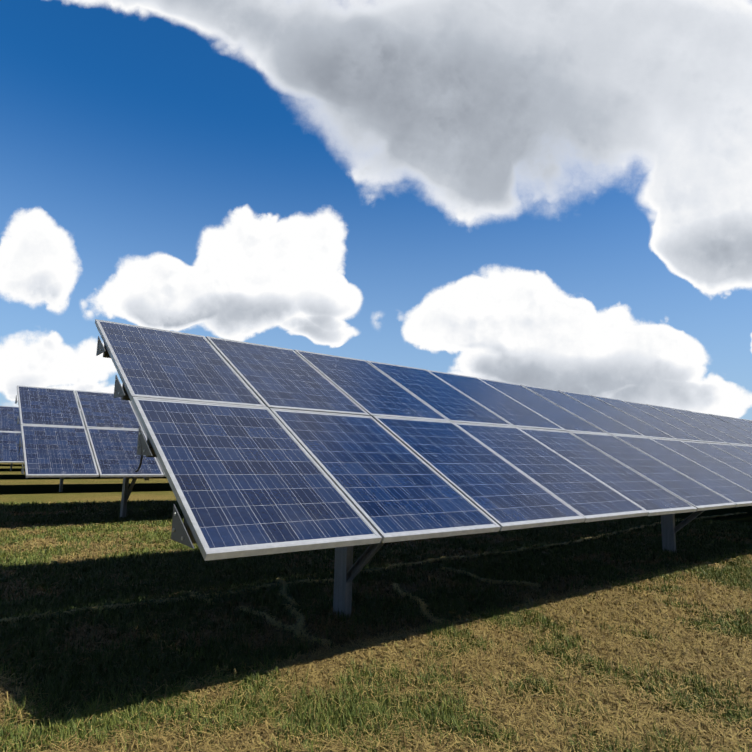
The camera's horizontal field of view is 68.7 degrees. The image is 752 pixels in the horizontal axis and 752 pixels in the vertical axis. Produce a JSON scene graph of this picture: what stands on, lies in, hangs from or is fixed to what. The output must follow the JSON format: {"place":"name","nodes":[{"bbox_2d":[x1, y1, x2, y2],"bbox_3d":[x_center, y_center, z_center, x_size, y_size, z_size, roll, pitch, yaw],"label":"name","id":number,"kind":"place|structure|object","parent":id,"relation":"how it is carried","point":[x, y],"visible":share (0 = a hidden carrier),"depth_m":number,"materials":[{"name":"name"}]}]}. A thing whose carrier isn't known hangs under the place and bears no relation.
{"place":"outdoors","nodes":[
{"label":"outdoors","id":0,"kind":"place"},
{"bbox_2d":[0,463,751,751],"bbox_3d":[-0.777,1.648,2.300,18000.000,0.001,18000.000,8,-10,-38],"label":"field ground","id":1,"kind":"structure","parent":0,"point":[16,485],"depth_m":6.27,"materials":[{"name":"green plant"}]},
{"bbox_2d":[0,406,95,491],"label":"solar table row","id":2,"kind":"object","parent":1,"relation":"on","point":[10,432],"depth_m":15.27,"materials":[{"name":"blue glass"}]},
{"bbox_2d":[15,385,165,517],"bbox_3d":[7.409,3.231,19.826,34.438,2.767,2.929,8,-10,-38],"label":"solar table row","id":3,"kind":"object","parent":1,"relation":"on","point":[55,427],"visible":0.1,"depth_m":9.75,"materials":[{"name":"blue glass"}]},
{"bbox_2d":[0,508,751,751],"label":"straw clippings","id":4,"kind":"object","parent":1,"relation":"on","point":[259,748],"visible":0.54,"depth_m":3.29,"materials":[{"name":"beige plant"}]},
{"bbox_2d":[95,319,751,617],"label":"solar table row","id":5,"kind":"object","parent":1,"relation":"on","point":[256,449],"visible":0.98,"depth_m":4.52,"materials":[{"name":"blue glass"}]},
{"bbox_2d":[0,0,751,419],"label":"sky","id":6,"kind":"structure","parent":0,"point":[136,134],"materials":[{"name":"blue"}]}
]}

